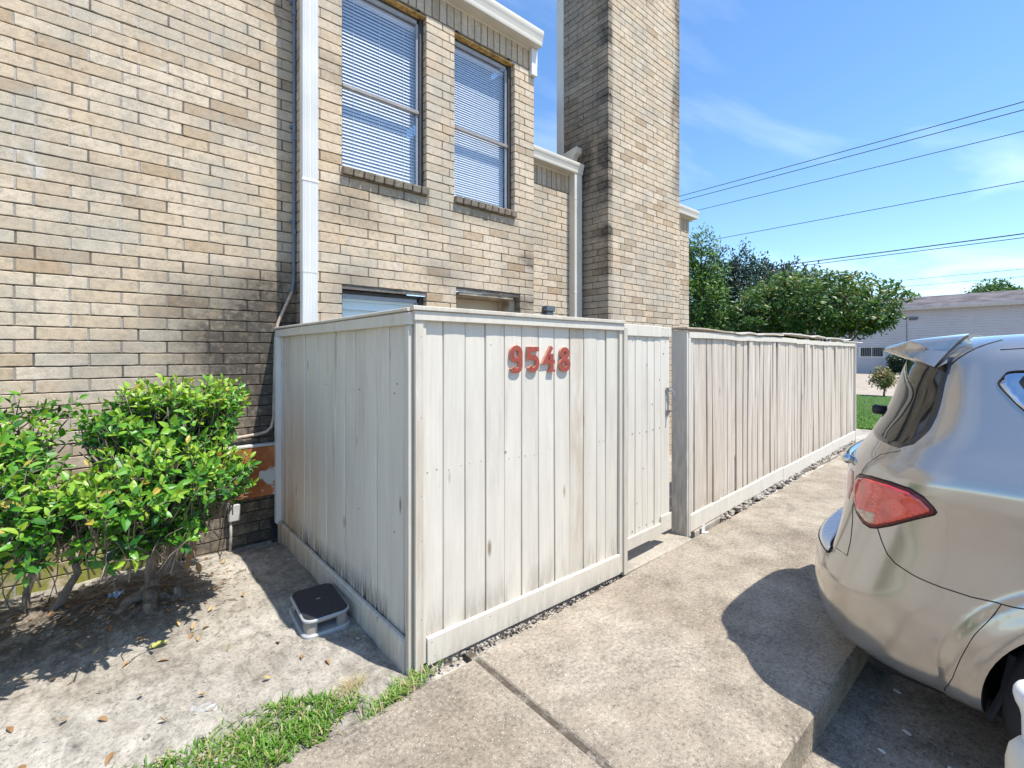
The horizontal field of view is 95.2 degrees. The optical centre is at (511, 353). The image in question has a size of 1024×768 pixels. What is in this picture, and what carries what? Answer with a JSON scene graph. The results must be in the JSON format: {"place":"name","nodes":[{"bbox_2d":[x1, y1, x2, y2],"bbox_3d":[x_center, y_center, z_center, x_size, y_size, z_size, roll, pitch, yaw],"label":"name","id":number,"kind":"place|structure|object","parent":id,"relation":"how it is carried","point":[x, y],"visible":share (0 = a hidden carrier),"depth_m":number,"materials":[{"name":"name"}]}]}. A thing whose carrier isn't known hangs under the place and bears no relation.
{"place":"outdoors","nodes":[
{"label":"outdoors","id":0,"kind":"place"},
{"bbox_2d":[0,542,432,767],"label":"soil bed","id":1,"kind":"object","parent":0,"point":[31,717],"visible":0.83,"depth_m":2.23,"materials":[{"name":"grey soil"}]},
{"bbox_2d":[6,726,13,732],"bbox_3d":[-1.990,1.484,1.852,0.055,0.012,0.021,0,0,20],"label":"fallen leaf","id":2,"kind":"object","parent":1,"relation":"on","point":[10,728],"visible":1,"depth_m":1.85,"materials":[{"name":"brown plant"}]},
{"bbox_2d":[0,551,61,612],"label":"dead weed","id":3,"kind":"object","parent":1,"relation":"on","point":[23,576],"visible":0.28,"depth_m":2.77,"materials":[{"name":"brown plant"}]},
{"bbox_2d":[0,384,88,626],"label":"shrub","id":4,"kind":"object","parent":1,"relation":"on","point":[18,469],"visible":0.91,"depth_m":2.10,"materials":[{"name":"green plant"}]},
{"bbox_2d":[98,716,107,720],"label":"fallen leaf","id":5,"kind":"object","parent":1,"relation":"on","point":[104,718],"visible":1,"depth_m":1.90,"materials":[{"name":"brown plant"}]},
{"bbox_2d":[105,752,113,765],"bbox_3d":[-1.488,1.495,1.726,0.022,0.014,0.055,0,0,-8],"label":"fallen leaf","id":6,"kind":"object","parent":1,"relation":"on","point":[109,757],"visible":1,"depth_m":1.73,"materials":[{"name":"brown plant"}]},
{"bbox_2d":[108,589,123,597],"bbox_3d":[-2.337,1.420,2.761,0.070,0.036,0.052,0,0,-41],"label":"wrapper","id":7,"kind":"object","parent":1,"relation":"on","point":[117,594],"visible":0.91,"depth_m":2.76,"materials":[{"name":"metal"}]},
{"bbox_2d":[0,549,260,697],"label":"twig litter","id":8,"kind":"object","parent":1,"relation":"on","point":[82,604],"visible":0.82,"depth_m":2.70,"materials":[{"name":"brown plant"}]},
{"bbox_2d":[5,372,261,623],"bbox_3d":[-1.952,0.820,2.550,1.098,1.422,1.156,0,0,-41],"label":"shrub","id":9,"kind":"object","parent":1,"relation":"on","point":[167,469],"visible":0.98,"depth_m":2.38,"materials":[{"name":"green plant"}]},
{"bbox_2d":[184,531,201,572],"bbox_3d":[-1.942,1.186,2.836,0.061,0.312,0.096,0,0,34],"label":"dead leaf cluster","id":10,"kind":"object","parent":9,"relation":"hanging from","point":[198,567],"visible":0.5,"depth_m":2.84,"materials":[{"name":"brown plant"}]},
{"bbox_2d":[149,640,166,647],"bbox_3d":[-1.814,1.487,2.397,0.028,0.016,0.084,0,0,23],"label":"green leaf","id":11,"kind":"object","parent":1,"relation":"on","point":[157,643],"visible":1,"depth_m":2.40,"materials":[{"name":"plant"}]},
{"bbox_2d":[188,702,217,715],"bbox_3d":[-1.296,1.490,1.958,0.100,0.016,0.082,0,0,-41],"label":"plastic scrap","id":12,"kind":"object","parent":1,"relation":"on","point":[199,708],"visible":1,"depth_m":1.96,"materials":[{"name":"white plastic"}]},
{"bbox_2d":[270,517,277,542],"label":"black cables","id":13,"kind":"object","parent":1,"relation":"on","point":[273,526],"visible":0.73,"depth_m":3.82,"materials":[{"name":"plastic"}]},
{"bbox_2d":[112,626,446,767],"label":"grass strip","id":14,"kind":"object","parent":1,"relation":"on","point":[288,702],"depth_m":1.84,"materials":[{"name":"green plant"}]},
{"bbox_2d":[289,583,349,639],"bbox_3d":[-1.093,1.449,2.648,0.254,0.110,0.390,0,0,-37],"label":"step stool","id":15,"kind":"object","parent":1,"relation":"on","point":[318,610],"visible":1,"depth_m":2.57,"materials":[{"name":"black plastic"}]},
{"bbox_2d":[327,665,383,699],"bbox_3d":[-0.703,1.487,2.114,0.278,0.027,0.208,0,0,-41],"label":"straw tuft","id":16,"kind":"object","parent":1,"relation":"on","point":[355,682],"visible":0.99,"depth_m":2.10,"materials":[{"name":"beige plant"}]},
{"bbox_2d":[180,429,871,681],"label":"earth","id":17,"kind":"structure","parent":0,"point":[861,434],"depth_m":2.75,"materials":[{"name":"soil"}]},
{"bbox_2d":[274,305,627,675],"bbox_3d":[-0.587,0.665,3.511,1.651,1.775,2.314,0,0,-41],"label":"corner fence","id":18,"kind":"object","parent":17,"relation":"on","point":[448,482],"visible":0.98,"depth_m":2.60,"materials":[{"name":"white wood"}]},
{"bbox_2d":[509,345,522,372],"bbox_3d":[0.020,0.032,2.574,0.086,0.152,0.019,0,0,-39],"label":"number nine","id":19,"kind":"object","parent":18,"relation":"attached to","point":[518,359],"visible":1,"depth_m":2.57,"materials":[{"name":"red metal"}]},
{"bbox_2d":[526,347,538,371],"bbox_3d":[0.117,0.034,2.654,0.088,0.144,0.019,0,0,-39],"label":"number five","id":20,"kind":"object","parent":18,"relation":"attached to","point":[534,358],"visible":1,"depth_m":2.64,"materials":[{"name":"red metal"}]},
{"bbox_2d":[540,346,554,371],"bbox_3d":[0.208,0.031,2.727,0.102,0.152,0.021,0,0,-39],"label":"number four","id":21,"kind":"object","parent":18,"relation":"attached to","point":[548,359],"visible":1,"depth_m":2.73,"materials":[{"name":"red metal"}]},
{"bbox_2d":[557,347,570,371],"bbox_3d":[0.313,0.035,2.814,0.092,0.147,0.020,0,0,-39],"label":"number eight","id":22,"kind":"object","parent":18,"relation":"attached to","point":[563,352],"visible":1,"depth_m":2.80,"materials":[{"name":"red metal"}]},
{"bbox_2d":[625,324,675,550],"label":"board gate","id":23,"kind":"structure","parent":18,"relation":"attached to","point":[649,513],"depth_m":3.46,"materials":[{"name":"wood"}]},
{"bbox_2d":[423,465,810,674],"bbox_3d":[2.723,1.520,5.120,8.553,0.102,0.159,0,0,-43],"label":"fence footing","id":24,"kind":"object","parent":17,"relation":"on","point":[502,633],"visible":0.14,"depth_m":2.63,"materials":[{"name":"painted wood"}]},
{"bbox_2d":[671,327,862,536],"bbox_3d":[3.804,0.652,6.156,6.759,1.797,0.186,0,0,-43],"label":"weathered fence","id":25,"kind":"object","parent":24,"relation":"on","point":[771,414],"visible":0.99,"depth_m":4.74,"materials":[{"name":"grey wood"}]},
{"bbox_2d":[423,440,855,676],"bbox_3d":[2.727,1.485,5.066,8.523,0.098,0.202,0,0,-43],"label":"rubble","id":26,"kind":"object","parent":17,"relation":"on","point":[745,504],"visible":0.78,"depth_m":4.33,"materials":[{"name":"grey gravel"}]},
{"bbox_2d":[689,516,720,538],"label":"sleeper block","id":27,"kind":"structure","parent":17,"relation":"on","point":[708,525],"depth_m":4.02,"materials":[{"name":"concrete"}]},
{"bbox_2d":[276,456,868,767],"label":"walkway","id":28,"kind":"structure","parent":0,"point":[727,643],"depth_m":2.18,"materials":[{"name":"concrete"}]},
{"bbox_2d":[463,649,611,767],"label":"joint soil","id":29,"kind":"structure","parent":28,"relation":"on","point":[468,656],"depth_m":1.97,"materials":[{"name":"soil"}]},
{"bbox_2d":[701,522,707,532],"bbox_3d":[1.619,1.453,3.912,0.062,0.086,0.037,0,0,-41],"label":"white chip","id":30,"kind":"object","parent":28,"relation":"on","point":[703,528],"visible":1,"depth_m":3.92,"materials":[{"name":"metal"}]},
{"bbox_2d":[407,0,1023,306],"label":"sky","id":31,"kind":"structure","parent":0,"point":[765,86],"materials":[{"name":"blue"}]},
{"bbox_2d":[628,454,837,551],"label":"patio slab","id":32,"kind":"structure","parent":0,"point":[670,486],"depth_m":5.32,"materials":[{"name":"concrete"}]},
{"bbox_2d":[679,109,1023,201],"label":"overhead wire","id":33,"kind":"object","parent":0,"point":[864,152],"visible":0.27,"depth_m":19.42,"materials":[{"name":"black metal"}]},
{"bbox_2d":[679,101,1023,196],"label":"overhead wire","id":34,"kind":"object","parent":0,"point":[861,146],"visible":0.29,"depth_m":19.51,"materials":[{"name":"black metal"}]},
{"bbox_2d":[693,233,1023,276],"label":"overhead wire","id":35,"kind":"object","parent":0,"point":[891,251],"visible":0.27,"depth_m":21.91,"materials":[{"name":"black metal"}]},
{"bbox_2d":[696,181,1023,242],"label":"overhead wire","id":36,"kind":"object","parent":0,"point":[875,209],"visible":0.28,"depth_m":20.71,"materials":[{"name":"black plastic"}]},
{"bbox_2d":[697,131,1023,210],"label":"overhead wire","id":37,"kind":"object","parent":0,"point":[871,168],"visible":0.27,"depth_m":19.30,"materials":[{"name":"black plastic"}]},
{"bbox_2d":[856,394,891,429],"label":"lawn","id":38,"kind":"structure","parent":0,"point":[875,402],"depth_m":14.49,"materials":[{"name":"plant"}]},
{"bbox_2d":[689,223,741,335],"bbox_3d":[5.990,-1.298,14.897,2.164,5.715,2.514,0,0,-41],"label":"leafy tree","id":39,"kind":"object","parent":38,"relation":"on","point":[699,272],"visible":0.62,"depth_m":14.54,"materials":[{"name":"green plant"}]},
{"bbox_2d":[718,264,921,356],"bbox_3d":[9.298,-0.570,14.463,5.174,4.282,5.019,0,0,-41],"label":"crape myrtle","id":40,"kind":"object","parent":38,"relation":"on","point":[789,306],"visible":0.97,"depth_m":13.59,"materials":[{"name":"green plant"}]},
{"bbox_2d":[866,364,898,395],"bbox_3d":[13.532,0.974,16.990,0.899,1.174,0.922,0,0,-3],"label":"young bush","id":41,"kind":"object","parent":38,"relation":"on","point":[884,379],"visible":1,"depth_m":16.90,"materials":[{"name":"green plant"}]},
{"bbox_2d":[729,237,1023,274],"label":"overhead wire","id":42,"kind":"object","parent":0,"point":[889,254],"visible":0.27,"depth_m":22.07,"materials":[{"name":"black plastic"}]},
{"bbox_2d":[856,373,899,395],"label":"driveway","id":43,"kind":"structure","parent":0,"point":[863,387],"depth_m":22.00,"materials":[{"name":"concrete"}]},
{"bbox_2d":[802,659,1009,767],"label":"parking lot","id":44,"kind":"structure","parent":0,"point":[873,713],"depth_m":2.03,"materials":[{"name":"concrete"}]},
{"bbox_2d":[815,333,1023,739],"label":"parked car","id":45,"kind":"object","parent":44,"relation":"on","point":[919,562],"visible":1,"depth_m":1.84,"materials":[{"name":"beige paint"}]},
{"bbox_2d":[1005,679,1023,767],"bbox_3d":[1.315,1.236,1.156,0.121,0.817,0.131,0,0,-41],"label":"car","id":46,"kind":"object","parent":44,"relation":"on","point":[1014,755],"visible":1,"depth_m":1.17,"materials":[{"name":"metal"}]},
{"bbox_2d":[866,269,1020,283],"bbox_3d":[31.483,-6.006,37.002,0.025,0.339,75.000,0,0,-41],"label":"overhead wire","id":47,"kind":"object","parent":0,"point":[955,275],"visible":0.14,"depth_m":34.83,"materials":[{"name":"black metal"}]},
{"bbox_2d":[882,276,1023,288],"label":"overhead wire","id":48,"kind":"object","parent":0,"point":[963,281],"visible":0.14,"depth_m":34.67,"materials":[{"name":"black metal"}]},
{"label":"ground","id":49,"kind":"structure","parent":0,"visible":0},
{"bbox_2d":[0,0,698,599],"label":"brick townhouse","id":50,"kind":"structure","parent":49,"relation":"on","point":[194,188],"depth_m":3.87,"materials":[{"name":"beige brick"}]},
{"bbox_2d":[228,501,239,551],"bbox_3d":[-2.175,1.330,3.650,0.085,0.500,0.060,0,0,-41],"label":"junction box","id":51,"kind":"object","parent":50,"relation":"attached to","point":[235,516],"visible":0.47,"depth_m":3.63,"materials":[{"name":"paint"}]},
{"bbox_2d":[219,504,228,558],"bbox_3d":[-2.157,1.334,3.447,0.042,0.410,0.334,0,0,-3],"label":"black cable","id":52,"kind":"object","parent":51,"relation":"attached to","point":[225,534],"visible":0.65,"depth_m":3.54,"materials":[{"name":"plastic"}]},
{"bbox_2d":[219,442,274,500],"bbox_3d":[-2.142,0.938,3.672,0.545,0.420,0.069,0,0,-41],"label":"rusty panel","id":53,"kind":"object","parent":50,"relation":"attached to","point":[264,471],"visible":0.27,"depth_m":3.75,"materials":[{"name":"metal"}]},
{"bbox_2d":[342,290,422,316],"bbox_3d":[-1.233,0.002,4.391,0.830,1.124,0.138,0,0,-41],"label":"window","id":54,"kind":"structure","parent":50,"relation":"in","point":[358,302],"depth_m":4.34,"materials":[{"name":"glass"}]},
{"bbox_2d":[342,0,429,195],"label":"window","id":55,"kind":"structure","parent":50,"relation":"in","point":[394,7],"depth_m":4.43,"materials":[{"name":"paint"}]},
{"bbox_2d":[456,292,513,312],"bbox_3d":[-0.362,0.430,5.217,0.880,2.140,0.340,0,0,-41],"label":"door","id":56,"kind":"structure","parent":50,"relation":"in","point":[464,300],"depth_m":5.30,"materials":[{"name":"paint"}]},
{"bbox_2d":[454,30,517,217],"bbox_3d":[-0.321,-2.422,5.093,0.830,1.779,0.252,0,0,-41],"label":"window","id":57,"kind":"structure","parent":50,"relation":"in","point":[461,42],"depth_m":5.19,"materials":[{"name":"paint"}]},
{"bbox_2d":[619,532,691,577],"bbox_3d":[1.051,1.594,3.546,0.900,0.212,0.193,0,0,-41],"label":"gate stoop","id":58,"kind":"object","parent":49,"relation":"on","point":[644,554],"visible":0.36,"depth_m":3.55,"materials":[{"name":"concrete"}]},
{"bbox_2d":[689,237,825,357],"bbox_3d":[14.419,-2.594,29.142,7.227,8.495,7.950,0,0,-41],"label":"dark oak","id":59,"kind":"object","parent":49,"relation":"on","point":[737,282],"visible":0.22,"depth_m":27.81,"materials":[{"name":"green plant"}]},
{"bbox_2d":[710,289,1023,373],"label":"building","id":60,"kind":"structure","parent":49,"relation":"on","point":[991,313],"depth_m":34.60,"materials":[{"name":"paint"}]},
{"bbox_2d":[859,346,884,357],"bbox_3d":[28.881,-0.120,37.533,0.089,0.880,1.640,0,0,-41],"label":"window","id":61,"kind":"structure","parent":60,"relation":"in","point":[863,351],"depth_m":37.51,"materials":[{"name":"white metal"}]},
{"bbox_2d":[885,355,907,373],"bbox_3d":[30.081,0.822,34.411,1.523,1.666,4.094,0,0,-41],"label":"clipped hedge","id":62,"kind":"object","parent":49,"relation":"on","point":[896,364],"visible":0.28,"depth_m":35.20,"materials":[{"name":"green plant"}]},
{"bbox_2d":[961,277,1022,293],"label":"distant tree","id":63,"kind":"object","parent":49,"relation":"on","point":[994,286],"visible":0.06,"depth_m":42.95,"materials":[{"name":"green plant"}]}
]}

